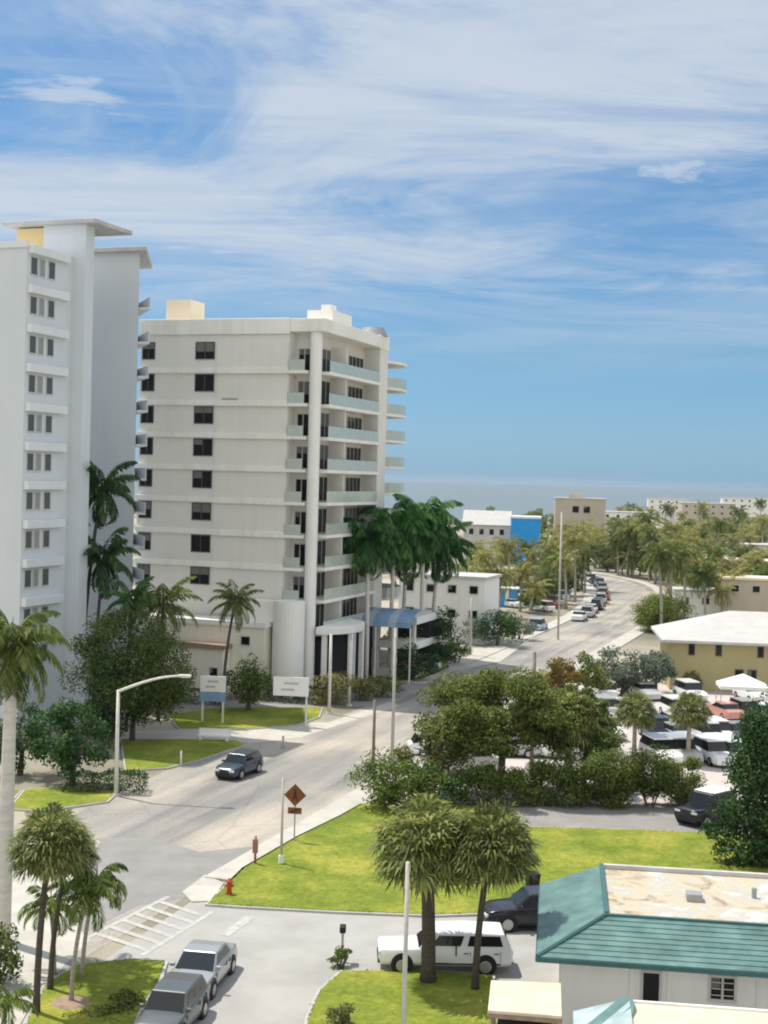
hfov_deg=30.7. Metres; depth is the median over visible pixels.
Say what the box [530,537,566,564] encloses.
coconut palm
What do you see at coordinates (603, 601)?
distant car
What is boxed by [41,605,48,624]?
window
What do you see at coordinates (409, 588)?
window
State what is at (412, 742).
distant car
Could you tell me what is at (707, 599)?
window
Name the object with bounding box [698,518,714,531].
coconut palm
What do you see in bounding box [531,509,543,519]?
leafy tree
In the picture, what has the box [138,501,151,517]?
window
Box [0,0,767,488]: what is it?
sky
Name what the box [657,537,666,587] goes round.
coconut palm
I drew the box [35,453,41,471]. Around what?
window
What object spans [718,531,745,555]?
coconut palm
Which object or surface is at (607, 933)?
bungalow
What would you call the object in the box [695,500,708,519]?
coconut palm
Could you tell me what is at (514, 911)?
parked car
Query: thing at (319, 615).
window
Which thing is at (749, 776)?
dark tree
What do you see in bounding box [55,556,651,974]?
road
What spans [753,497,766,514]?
coconut palm
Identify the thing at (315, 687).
hedge
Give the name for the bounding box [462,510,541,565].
blue shop
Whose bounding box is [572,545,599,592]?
coconut palm
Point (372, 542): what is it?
royal palm
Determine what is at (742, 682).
canopy tent
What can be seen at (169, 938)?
crosswalk marking
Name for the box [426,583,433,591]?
window
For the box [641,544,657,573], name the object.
coconut palm
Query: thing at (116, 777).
street lamp
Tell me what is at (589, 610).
distant car
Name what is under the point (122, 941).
crosswalk marking
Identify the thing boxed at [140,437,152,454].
window
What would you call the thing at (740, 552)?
coconut palm
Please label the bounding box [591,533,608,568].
coconut palm
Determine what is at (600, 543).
coconut palm
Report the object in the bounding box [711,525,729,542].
coconut palm
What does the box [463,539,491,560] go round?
coconut palm
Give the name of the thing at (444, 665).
lawn
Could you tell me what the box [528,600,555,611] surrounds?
distant car
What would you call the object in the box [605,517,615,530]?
coconut palm
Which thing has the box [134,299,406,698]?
apartment block
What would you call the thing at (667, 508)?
coconut palm
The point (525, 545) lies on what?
coconut palm
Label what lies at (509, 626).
dark tree
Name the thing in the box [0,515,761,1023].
ground
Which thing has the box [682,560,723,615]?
coconut palm
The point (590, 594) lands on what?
sidewalk
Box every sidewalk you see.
[204,625,646,881]
[405,560,595,683]
[583,570,667,614]
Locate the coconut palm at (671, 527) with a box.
[655,517,688,592]
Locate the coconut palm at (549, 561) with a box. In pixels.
[535,548,569,593]
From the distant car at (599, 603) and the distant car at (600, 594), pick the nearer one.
the distant car at (599, 603)
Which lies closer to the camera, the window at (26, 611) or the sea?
the window at (26, 611)
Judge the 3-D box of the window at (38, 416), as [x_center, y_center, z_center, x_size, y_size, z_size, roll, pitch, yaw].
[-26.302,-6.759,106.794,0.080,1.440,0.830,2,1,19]
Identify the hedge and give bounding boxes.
[60,766,148,794]
[167,687,226,705]
[226,683,304,704]
[265,682,325,700]
[448,760,532,807]
[498,751,587,807]
[550,746,616,806]
[587,748,646,809]
[614,743,686,806]
[648,756,707,805]
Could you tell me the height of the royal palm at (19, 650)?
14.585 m
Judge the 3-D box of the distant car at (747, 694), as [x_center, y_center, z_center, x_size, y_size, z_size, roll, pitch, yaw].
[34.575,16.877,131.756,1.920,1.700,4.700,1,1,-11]
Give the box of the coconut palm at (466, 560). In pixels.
[458,548,492,572]
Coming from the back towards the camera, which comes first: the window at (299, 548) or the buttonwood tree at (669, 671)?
the buttonwood tree at (669, 671)
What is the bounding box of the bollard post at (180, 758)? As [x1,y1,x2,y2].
[180,751,181,766]
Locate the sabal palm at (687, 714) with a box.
[666,691,712,750]
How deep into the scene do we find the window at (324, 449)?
132.14 m
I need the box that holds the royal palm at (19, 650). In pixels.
[0,609,71,939]
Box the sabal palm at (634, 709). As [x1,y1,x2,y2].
[613,690,659,756]
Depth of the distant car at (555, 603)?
221.88 m
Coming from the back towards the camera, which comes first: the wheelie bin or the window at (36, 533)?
the window at (36, 533)
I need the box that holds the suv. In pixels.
[377,921,512,974]
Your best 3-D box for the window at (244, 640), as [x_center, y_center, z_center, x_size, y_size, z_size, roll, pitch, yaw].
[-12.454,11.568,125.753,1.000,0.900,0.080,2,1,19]
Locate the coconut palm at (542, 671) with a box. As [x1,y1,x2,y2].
[536,669,557,695]
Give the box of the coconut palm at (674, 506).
[670,504,676,524]
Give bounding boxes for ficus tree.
[56,601,196,740]
[80,652,154,746]
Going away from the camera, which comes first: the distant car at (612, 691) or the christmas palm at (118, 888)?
the christmas palm at (118, 888)
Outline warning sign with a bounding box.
[284,784,305,839]
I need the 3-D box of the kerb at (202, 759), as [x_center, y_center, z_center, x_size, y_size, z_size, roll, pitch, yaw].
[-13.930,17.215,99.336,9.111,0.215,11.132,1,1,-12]
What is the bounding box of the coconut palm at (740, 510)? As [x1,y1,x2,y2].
[729,505,748,537]
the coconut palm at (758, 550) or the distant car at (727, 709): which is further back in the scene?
the coconut palm at (758, 550)
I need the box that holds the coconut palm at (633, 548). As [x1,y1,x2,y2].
[625,537,644,574]
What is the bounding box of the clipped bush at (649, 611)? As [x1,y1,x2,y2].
[629,591,697,633]
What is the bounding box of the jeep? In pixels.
[674,785,735,826]
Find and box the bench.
[198,728,230,740]
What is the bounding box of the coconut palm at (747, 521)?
[740,517,753,524]
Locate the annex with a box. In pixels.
[573,995,767,1023]
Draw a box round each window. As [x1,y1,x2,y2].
[23,569,31,588]
[23,607,30,622]
[24,530,32,549]
[25,491,33,509]
[26,452,33,470]
[27,413,34,432]
[28,334,36,354]
[28,374,35,393]
[29,295,37,315]
[30,255,37,276]
[32,568,38,587]
[32,607,37,624]
[33,530,39,548]
[34,491,40,509]
[35,414,42,432]
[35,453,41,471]
[36,375,42,393]
[37,336,43,355]
[38,297,44,316]
[39,258,45,277]
[40,643,47,661]
[41,567,48,586]
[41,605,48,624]
[42,529,49,547]
[43,491,50,509]
[44,453,51,471]
[45,376,52,395]
[45,415,52,433]
[46,338,53,357]
[47,299,54,318]
[48,260,55,280]
[137,564,149,578]
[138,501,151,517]
[138,532,150,549]
[139,469,151,486]
[140,406,153,422]
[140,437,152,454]
[141,374,154,390]
[142,342,154,359]
[190,566,209,584]
[191,502,210,520]
[191,534,210,552]
[192,470,211,487]
[193,438,212,455]
[194,374,213,391]
[194,406,213,423]
[195,342,214,358]
[209,667,217,675]
[240,635,250,645]
[292,576,303,598]
[293,543,304,566]
[294,511,305,533]
[295,478,306,501]
[296,446,307,468]
[297,381,308,403]
[297,413,308,436]
[298,348,309,370]
[315,603,324,628]
[316,571,324,596]
[317,539,325,565]
[318,476,327,501]
[318,508,326,533]
[319,444,328,469]
[320,412,329,436]
[321,380,329,403]
[322,348,330,371]
[342,597,356,616]
[343,567,357,585]
[344,507,359,522]
[345,477,360,490]
[346,446,360,460]
[347,385,362,398]
[347,416,361,429]
[348,355,363,367]
[407,582,413,590]
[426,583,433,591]
[446,609,455,617]
[447,584,456,593]
[468,610,477,618]
[469,528,473,534]
[469,585,478,594]
[479,528,483,534]
[489,529,493,534]
[499,529,503,535]
[572,506,578,512]
[584,506,589,512]
[640,970,661,1001]
[688,644,694,654]
[701,597,709,604]
[708,974,736,1002]
[715,645,721,655]
[731,585,739,591]
[735,669,743,675]
[748,670,756,678]
[752,585,760,592]
[757,646,763,657]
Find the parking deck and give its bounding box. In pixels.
[372,608,442,677]
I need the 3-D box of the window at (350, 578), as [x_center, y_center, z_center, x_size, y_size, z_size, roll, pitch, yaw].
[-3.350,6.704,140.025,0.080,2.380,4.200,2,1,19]
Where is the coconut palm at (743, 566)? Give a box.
[728,556,754,574]
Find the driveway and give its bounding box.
[119,702,398,743]
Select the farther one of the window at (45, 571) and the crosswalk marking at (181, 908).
the window at (45, 571)
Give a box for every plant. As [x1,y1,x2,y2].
[322,1001,355,1023]
[326,945,352,969]
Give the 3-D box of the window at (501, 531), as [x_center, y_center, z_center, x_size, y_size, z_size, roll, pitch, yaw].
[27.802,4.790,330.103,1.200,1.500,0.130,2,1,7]
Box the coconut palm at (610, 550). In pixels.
[602,538,624,571]
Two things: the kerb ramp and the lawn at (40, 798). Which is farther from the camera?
the lawn at (40, 798)
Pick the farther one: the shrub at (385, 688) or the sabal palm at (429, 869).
the shrub at (385, 688)
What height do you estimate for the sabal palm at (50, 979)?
6.575 m
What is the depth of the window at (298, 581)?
129.38 m
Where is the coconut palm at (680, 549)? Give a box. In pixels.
[647,541,698,605]
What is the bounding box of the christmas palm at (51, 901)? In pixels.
[17,885,76,973]
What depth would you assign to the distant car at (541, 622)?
187.92 m
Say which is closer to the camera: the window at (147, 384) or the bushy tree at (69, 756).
the bushy tree at (69, 756)
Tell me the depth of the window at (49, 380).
107.97 m
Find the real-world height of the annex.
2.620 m
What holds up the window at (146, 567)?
in the apartment block at (264, 460)
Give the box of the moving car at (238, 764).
[215,748,262,779]
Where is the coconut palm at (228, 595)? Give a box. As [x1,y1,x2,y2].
[207,579,264,712]
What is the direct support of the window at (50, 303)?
in the apartment tower
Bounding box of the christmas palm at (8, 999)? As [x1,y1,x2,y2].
[0,984,38,1023]
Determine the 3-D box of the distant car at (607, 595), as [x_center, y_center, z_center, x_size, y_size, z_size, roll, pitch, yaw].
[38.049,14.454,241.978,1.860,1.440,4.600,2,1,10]
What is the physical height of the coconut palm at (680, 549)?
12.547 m
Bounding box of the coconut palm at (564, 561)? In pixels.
[545,547,580,608]
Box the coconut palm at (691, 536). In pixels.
[668,528,708,619]
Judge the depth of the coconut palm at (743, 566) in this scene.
221.42 m
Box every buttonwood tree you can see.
[586,645,667,695]
[639,649,678,688]
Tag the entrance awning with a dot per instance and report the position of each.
(393, 618)
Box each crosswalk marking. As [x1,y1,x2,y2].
[82,896,168,938]
[95,933,149,950]
[109,926,160,943]
[122,919,171,936]
[134,913,183,929]
[140,911,214,955]
[146,907,194,922]
[158,901,204,916]
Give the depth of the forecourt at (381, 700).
123.51 m
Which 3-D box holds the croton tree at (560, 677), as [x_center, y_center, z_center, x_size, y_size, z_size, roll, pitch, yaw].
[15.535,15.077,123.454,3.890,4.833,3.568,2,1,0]
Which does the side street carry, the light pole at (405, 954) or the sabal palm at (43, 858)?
the light pole at (405, 954)
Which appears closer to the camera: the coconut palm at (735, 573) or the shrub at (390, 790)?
the shrub at (390, 790)
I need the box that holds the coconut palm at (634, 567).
[626,555,642,577]
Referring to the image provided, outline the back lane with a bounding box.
[520,804,750,833]
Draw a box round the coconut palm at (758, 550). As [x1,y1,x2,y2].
[752,548,767,558]
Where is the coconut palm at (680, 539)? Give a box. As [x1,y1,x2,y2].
[650,530,695,603]
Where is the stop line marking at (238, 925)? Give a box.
[219,916,255,935]
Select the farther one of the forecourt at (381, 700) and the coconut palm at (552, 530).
the coconut palm at (552, 530)
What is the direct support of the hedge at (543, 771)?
on the ground at (38, 775)
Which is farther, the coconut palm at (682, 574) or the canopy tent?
the coconut palm at (682, 574)
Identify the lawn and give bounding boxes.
[14,787,113,809]
[27,959,164,1023]
[122,739,244,769]
[169,707,321,728]
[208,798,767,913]
[308,970,496,1023]
[385,660,447,681]
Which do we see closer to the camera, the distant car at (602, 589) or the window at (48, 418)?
the window at (48, 418)
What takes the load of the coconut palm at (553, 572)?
on the ground at (38, 775)
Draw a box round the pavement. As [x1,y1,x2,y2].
[0,825,99,1023]
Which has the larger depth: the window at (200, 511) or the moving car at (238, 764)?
the window at (200, 511)
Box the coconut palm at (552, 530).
[539,523,580,577]
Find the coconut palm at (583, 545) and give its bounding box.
[565,539,593,567]
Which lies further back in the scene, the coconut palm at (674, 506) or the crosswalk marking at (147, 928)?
the coconut palm at (674, 506)
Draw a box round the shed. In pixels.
[487,980,561,1023]
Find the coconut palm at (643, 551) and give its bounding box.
[633,542,646,574]
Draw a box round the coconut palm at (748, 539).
[736,528,761,542]
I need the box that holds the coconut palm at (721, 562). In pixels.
[704,555,739,582]
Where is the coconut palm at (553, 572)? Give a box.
[538,562,569,586]
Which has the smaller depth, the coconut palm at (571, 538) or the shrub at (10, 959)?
the shrub at (10, 959)
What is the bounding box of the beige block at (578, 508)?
[554,493,606,534]
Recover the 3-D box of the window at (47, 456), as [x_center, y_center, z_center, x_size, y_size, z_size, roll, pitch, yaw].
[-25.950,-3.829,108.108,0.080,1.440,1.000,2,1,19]
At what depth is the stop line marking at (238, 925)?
61.87 m
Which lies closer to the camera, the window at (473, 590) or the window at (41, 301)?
the window at (41, 301)
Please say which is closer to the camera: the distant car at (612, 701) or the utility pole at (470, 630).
the distant car at (612, 701)
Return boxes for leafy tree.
[499,554,517,566]
[505,565,528,586]
[517,587,544,607]
[521,511,535,515]
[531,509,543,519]
[540,527,548,542]
[540,682,608,767]
[541,519,553,537]
[541,580,562,594]
[544,512,553,523]
[557,570,585,591]
[596,553,613,571]
[598,554,613,571]
[610,544,640,572]
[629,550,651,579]
[744,533,766,542]
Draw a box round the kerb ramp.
[182,875,223,902]
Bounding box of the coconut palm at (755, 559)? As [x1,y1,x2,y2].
[737,549,767,570]
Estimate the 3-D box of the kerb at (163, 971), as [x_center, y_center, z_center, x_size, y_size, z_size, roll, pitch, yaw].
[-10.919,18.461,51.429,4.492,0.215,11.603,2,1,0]
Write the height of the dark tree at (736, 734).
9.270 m
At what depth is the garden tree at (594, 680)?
127.48 m
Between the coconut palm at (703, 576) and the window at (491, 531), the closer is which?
the coconut palm at (703, 576)
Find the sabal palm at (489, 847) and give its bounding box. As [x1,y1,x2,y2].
[438,797,543,989]
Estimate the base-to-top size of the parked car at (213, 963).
1.475 m
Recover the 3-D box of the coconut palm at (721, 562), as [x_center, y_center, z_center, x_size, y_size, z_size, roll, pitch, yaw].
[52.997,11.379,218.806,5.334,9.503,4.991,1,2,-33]
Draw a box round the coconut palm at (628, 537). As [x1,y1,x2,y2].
[614,524,643,577]
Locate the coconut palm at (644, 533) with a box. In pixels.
[633,521,660,581]
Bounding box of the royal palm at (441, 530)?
[390,493,466,611]
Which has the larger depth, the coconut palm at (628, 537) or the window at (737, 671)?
the coconut palm at (628, 537)
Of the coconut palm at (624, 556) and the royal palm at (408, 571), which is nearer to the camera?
the royal palm at (408, 571)
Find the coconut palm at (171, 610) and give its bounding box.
[127,575,202,720]
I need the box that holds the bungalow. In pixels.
[535,863,767,1023]
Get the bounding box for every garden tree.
[220,652,272,710]
[563,650,613,689]
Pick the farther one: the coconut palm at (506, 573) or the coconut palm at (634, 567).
the coconut palm at (634, 567)
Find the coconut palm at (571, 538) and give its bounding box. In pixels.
[551,524,592,601]
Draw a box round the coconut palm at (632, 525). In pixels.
[613,517,644,577]
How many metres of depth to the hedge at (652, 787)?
86.43 m
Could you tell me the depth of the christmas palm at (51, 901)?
55.06 m
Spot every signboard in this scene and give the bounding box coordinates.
[200,675,225,722]
[273,676,308,725]
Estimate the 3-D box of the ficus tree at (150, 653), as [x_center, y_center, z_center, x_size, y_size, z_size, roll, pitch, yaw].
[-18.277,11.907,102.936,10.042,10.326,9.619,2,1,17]
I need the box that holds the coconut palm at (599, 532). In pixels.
[591,528,613,537]
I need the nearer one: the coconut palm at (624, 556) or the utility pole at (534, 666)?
the utility pole at (534, 666)
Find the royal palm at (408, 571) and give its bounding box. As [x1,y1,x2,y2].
[382,538,447,607]
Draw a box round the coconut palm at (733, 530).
[726,523,742,536]
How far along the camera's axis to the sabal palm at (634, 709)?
102.25 m
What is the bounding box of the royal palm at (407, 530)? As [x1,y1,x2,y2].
[357,500,437,667]
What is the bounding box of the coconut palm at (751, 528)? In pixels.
[744,523,767,542]
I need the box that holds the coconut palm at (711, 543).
[682,532,718,558]
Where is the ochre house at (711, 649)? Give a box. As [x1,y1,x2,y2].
[651,611,767,692]
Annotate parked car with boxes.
[133,971,209,1023]
[170,939,236,999]
[483,885,538,932]
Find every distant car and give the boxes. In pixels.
[407,732,438,754]
[504,598,523,607]
[509,737,540,758]
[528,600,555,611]
[529,617,547,630]
[541,746,557,758]
[542,599,557,607]
[543,594,563,604]
[555,589,568,598]
[563,742,626,760]
[571,610,587,621]
[581,605,595,617]
[586,573,595,581]
[586,603,597,611]
[588,576,597,583]
[588,679,616,696]
[591,598,603,609]
[593,577,603,585]
[594,597,604,604]
[595,694,616,713]
[596,592,606,603]
[597,582,606,590]
[598,587,607,591]
[600,591,609,600]
[600,713,627,739]
[628,681,661,699]
[637,713,669,734]
[638,732,682,763]
[658,694,682,715]
[662,732,703,763]
[664,721,694,737]
[672,678,707,698]
[691,717,721,734]
[693,734,734,765]
[706,701,743,720]
[708,716,733,734]
[715,735,743,765]
[729,697,758,719]
[729,720,743,736]
[732,690,767,701]
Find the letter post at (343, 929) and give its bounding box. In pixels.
[340,924,345,951]
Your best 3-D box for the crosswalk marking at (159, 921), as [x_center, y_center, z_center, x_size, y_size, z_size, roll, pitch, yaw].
[-10.010,18.202,62.257,3.046,0.001,0.320,3,2,39]
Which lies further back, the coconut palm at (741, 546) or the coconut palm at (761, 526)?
the coconut palm at (761, 526)
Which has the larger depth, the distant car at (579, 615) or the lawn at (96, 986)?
the distant car at (579, 615)
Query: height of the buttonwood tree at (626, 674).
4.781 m
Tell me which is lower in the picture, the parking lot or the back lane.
the back lane
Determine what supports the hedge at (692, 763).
on the ground at (38, 775)
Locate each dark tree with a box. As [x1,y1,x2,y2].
[383,605,469,664]
[389,642,439,679]
[462,609,526,644]
[701,697,767,858]
[729,685,767,791]
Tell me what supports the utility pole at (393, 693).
on the road
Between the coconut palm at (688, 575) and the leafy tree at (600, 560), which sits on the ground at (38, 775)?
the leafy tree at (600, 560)
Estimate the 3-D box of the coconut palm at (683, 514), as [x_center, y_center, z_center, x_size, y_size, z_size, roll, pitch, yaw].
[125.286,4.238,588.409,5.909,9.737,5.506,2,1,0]
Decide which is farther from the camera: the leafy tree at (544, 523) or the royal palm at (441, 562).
the leafy tree at (544, 523)
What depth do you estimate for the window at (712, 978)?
50.35 m
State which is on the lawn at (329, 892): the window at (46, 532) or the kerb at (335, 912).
the kerb at (335, 912)
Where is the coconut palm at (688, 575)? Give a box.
[674,551,714,587]
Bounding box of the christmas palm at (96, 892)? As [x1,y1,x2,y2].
[48,875,121,1000]
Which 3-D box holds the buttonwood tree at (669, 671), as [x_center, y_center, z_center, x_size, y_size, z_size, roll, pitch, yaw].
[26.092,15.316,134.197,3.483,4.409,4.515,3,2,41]
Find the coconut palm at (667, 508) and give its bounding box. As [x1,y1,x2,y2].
[658,502,674,519]
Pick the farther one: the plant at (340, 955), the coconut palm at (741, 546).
the coconut palm at (741, 546)
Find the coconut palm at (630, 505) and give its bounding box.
[623,502,637,511]
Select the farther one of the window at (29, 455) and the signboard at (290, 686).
the signboard at (290, 686)
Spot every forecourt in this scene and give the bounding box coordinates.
[163,671,453,708]
[446,636,534,670]
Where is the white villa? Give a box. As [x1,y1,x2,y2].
[397,570,501,644]
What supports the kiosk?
on the ground at (38, 775)
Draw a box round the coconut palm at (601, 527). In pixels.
[589,524,606,532]
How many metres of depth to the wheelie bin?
67.19 m
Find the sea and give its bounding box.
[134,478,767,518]
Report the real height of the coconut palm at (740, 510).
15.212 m
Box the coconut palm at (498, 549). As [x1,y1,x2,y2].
[489,537,521,567]
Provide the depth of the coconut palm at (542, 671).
125.41 m
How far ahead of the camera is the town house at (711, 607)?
208.45 m
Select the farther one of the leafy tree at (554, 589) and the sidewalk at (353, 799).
the leafy tree at (554, 589)
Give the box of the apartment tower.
[0,218,152,732]
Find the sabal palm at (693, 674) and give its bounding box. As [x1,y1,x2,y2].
[682,670,703,686]
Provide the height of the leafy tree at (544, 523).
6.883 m
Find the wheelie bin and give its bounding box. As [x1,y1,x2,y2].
[525,870,540,885]
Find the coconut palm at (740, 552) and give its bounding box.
[725,544,755,557]
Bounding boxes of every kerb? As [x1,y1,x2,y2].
[14,787,118,811]
[23,958,167,1023]
[120,739,246,771]
[167,707,322,729]
[205,802,732,917]
[304,969,497,1023]
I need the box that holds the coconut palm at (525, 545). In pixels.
[514,538,540,561]
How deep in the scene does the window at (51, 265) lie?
107.76 m
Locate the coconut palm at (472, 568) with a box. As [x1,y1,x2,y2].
[454,562,489,572]
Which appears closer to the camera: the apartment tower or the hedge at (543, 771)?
the hedge at (543, 771)
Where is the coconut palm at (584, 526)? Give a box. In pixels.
[562,517,598,589]
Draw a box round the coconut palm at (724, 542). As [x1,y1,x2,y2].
[713,530,734,556]
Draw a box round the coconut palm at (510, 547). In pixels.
[490,534,520,578]
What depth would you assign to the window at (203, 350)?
130.43 m
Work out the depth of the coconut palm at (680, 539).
194.44 m
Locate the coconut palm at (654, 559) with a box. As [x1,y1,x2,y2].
[637,540,682,623]
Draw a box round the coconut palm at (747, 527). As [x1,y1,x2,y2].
[740,522,755,541]
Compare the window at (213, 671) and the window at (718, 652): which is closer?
the window at (213, 671)
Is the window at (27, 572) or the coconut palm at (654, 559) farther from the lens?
the coconut palm at (654, 559)
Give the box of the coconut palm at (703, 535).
[697,526,716,538]
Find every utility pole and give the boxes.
[372,700,375,765]
[390,628,396,760]
[467,598,472,655]
[529,652,535,775]
[556,512,562,639]
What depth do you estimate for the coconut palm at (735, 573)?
207.89 m
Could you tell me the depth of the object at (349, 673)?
122.19 m
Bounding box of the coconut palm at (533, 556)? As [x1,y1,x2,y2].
[516,547,543,577]
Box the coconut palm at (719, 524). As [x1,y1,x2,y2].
[706,516,730,544]
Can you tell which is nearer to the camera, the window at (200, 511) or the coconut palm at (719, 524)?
the window at (200, 511)
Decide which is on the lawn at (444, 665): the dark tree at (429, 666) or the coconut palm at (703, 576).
the dark tree at (429, 666)
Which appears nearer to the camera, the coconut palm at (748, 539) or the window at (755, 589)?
the window at (755, 589)
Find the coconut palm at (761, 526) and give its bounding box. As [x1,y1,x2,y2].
[750,512,767,542]
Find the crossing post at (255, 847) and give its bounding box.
[252,836,257,863]
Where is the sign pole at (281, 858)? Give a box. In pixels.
[278,778,283,863]
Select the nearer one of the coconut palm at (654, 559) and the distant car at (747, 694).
the distant car at (747, 694)
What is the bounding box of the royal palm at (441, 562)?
[410,521,476,609]
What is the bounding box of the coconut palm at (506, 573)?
[484,561,518,612]
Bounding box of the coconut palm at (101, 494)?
[86,460,141,624]
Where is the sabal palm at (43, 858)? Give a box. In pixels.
[2,800,97,1013]
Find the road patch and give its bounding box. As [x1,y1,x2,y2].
[69,838,252,932]
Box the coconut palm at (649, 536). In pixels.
[637,524,667,583]
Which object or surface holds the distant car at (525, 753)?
on the parking lot
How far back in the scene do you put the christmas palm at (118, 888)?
54.81 m
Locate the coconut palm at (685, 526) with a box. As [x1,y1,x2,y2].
[680,524,700,536]
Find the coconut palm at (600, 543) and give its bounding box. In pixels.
[592,532,605,566]
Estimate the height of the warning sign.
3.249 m
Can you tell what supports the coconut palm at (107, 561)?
on the ground at (38, 775)
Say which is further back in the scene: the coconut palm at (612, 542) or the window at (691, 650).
the coconut palm at (612, 542)
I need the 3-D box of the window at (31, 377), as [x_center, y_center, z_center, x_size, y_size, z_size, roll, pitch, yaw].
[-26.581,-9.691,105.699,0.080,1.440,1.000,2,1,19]
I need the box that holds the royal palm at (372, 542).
[342,508,400,679]
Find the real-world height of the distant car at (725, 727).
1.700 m
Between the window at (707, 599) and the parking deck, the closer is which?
the parking deck
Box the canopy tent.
[715,674,767,701]
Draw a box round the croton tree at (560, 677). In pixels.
[543,656,582,691]
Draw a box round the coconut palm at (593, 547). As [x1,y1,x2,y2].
[586,536,604,567]
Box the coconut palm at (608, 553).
[596,544,614,571]
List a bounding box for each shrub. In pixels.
[0,921,23,987]
[61,1000,137,1022]
[108,987,147,1010]
[309,671,359,704]
[335,675,381,700]
[344,746,453,813]
[362,674,406,696]
[407,761,469,803]
[441,639,473,662]
[504,616,539,638]
[695,818,767,867]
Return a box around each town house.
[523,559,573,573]
[605,511,654,534]
[647,498,688,522]
[672,586,720,618]
[678,502,735,527]
[705,557,767,570]
[720,497,767,521]
[720,575,767,611]
[726,542,767,557]
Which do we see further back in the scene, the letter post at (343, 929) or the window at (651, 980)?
the letter post at (343, 929)
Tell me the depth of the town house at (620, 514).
519.88 m
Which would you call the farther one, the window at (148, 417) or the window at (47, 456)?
the window at (148, 417)
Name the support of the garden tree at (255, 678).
on the lawn at (241, 717)
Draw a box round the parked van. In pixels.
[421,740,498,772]
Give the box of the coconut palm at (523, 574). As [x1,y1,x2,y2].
[506,561,541,611]
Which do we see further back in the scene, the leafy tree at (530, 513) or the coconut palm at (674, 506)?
the coconut palm at (674, 506)
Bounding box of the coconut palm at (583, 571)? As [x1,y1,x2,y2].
[572,561,591,584]
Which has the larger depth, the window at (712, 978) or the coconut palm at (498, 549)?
the coconut palm at (498, 549)
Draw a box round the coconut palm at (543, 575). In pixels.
[526,570,563,599]
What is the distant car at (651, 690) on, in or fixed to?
on the parking lot
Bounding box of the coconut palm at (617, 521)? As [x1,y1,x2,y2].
[603,517,635,535]
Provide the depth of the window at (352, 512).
140.00 m
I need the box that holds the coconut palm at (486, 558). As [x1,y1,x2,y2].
[465,541,504,572]
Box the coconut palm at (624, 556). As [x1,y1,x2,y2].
[614,550,641,573]
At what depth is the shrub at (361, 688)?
125.26 m
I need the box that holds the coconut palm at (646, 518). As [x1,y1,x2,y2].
[629,507,660,539]
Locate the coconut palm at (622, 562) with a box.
[614,547,636,574]
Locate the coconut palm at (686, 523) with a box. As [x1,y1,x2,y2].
[678,518,696,527]
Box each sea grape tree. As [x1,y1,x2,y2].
[393,705,481,790]
[415,665,587,794]
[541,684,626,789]
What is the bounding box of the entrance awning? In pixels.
[361,607,421,683]
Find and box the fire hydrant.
[224,878,233,894]
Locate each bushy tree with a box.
[0,700,57,775]
[27,696,114,786]
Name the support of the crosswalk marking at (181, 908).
on the side street
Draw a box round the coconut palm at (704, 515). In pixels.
[694,508,711,521]
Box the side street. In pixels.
[103,902,558,1023]
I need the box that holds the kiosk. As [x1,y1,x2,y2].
[500,586,519,607]
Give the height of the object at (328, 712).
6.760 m
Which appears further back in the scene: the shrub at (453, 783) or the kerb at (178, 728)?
the kerb at (178, 728)
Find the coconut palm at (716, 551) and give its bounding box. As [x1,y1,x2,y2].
[695,542,733,574]
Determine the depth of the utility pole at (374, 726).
96.36 m
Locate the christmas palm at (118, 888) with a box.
[61,862,128,976]
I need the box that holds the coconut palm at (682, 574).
[668,552,701,585]
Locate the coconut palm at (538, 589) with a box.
[520,578,554,613]
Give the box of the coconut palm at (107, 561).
[83,527,140,704]
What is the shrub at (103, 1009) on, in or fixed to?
on the lawn at (96, 986)
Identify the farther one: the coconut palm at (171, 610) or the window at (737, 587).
the window at (737, 587)
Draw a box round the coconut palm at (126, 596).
[98,576,157,731]
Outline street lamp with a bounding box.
[112,674,191,796]
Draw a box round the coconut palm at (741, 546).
[736,543,757,551]
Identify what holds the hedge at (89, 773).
on the ground at (38, 775)
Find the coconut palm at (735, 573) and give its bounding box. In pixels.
[715,564,751,590]
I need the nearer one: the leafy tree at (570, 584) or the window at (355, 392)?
the window at (355, 392)
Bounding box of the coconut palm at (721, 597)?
[705,579,738,611]
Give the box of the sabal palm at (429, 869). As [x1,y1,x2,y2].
[361,791,483,983]
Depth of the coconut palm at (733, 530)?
461.02 m
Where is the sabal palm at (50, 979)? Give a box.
[47,824,100,989]
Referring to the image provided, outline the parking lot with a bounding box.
[436,670,765,803]
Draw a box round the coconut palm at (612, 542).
[600,529,626,575]
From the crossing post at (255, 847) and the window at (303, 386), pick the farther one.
the window at (303, 386)
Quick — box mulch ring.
[51,995,90,1009]
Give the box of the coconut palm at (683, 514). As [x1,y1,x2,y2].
[675,511,687,520]
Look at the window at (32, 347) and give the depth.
105.65 m
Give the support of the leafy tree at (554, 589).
on the ground at (38, 775)
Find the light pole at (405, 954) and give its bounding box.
[401,861,409,1023]
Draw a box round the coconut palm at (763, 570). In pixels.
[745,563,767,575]

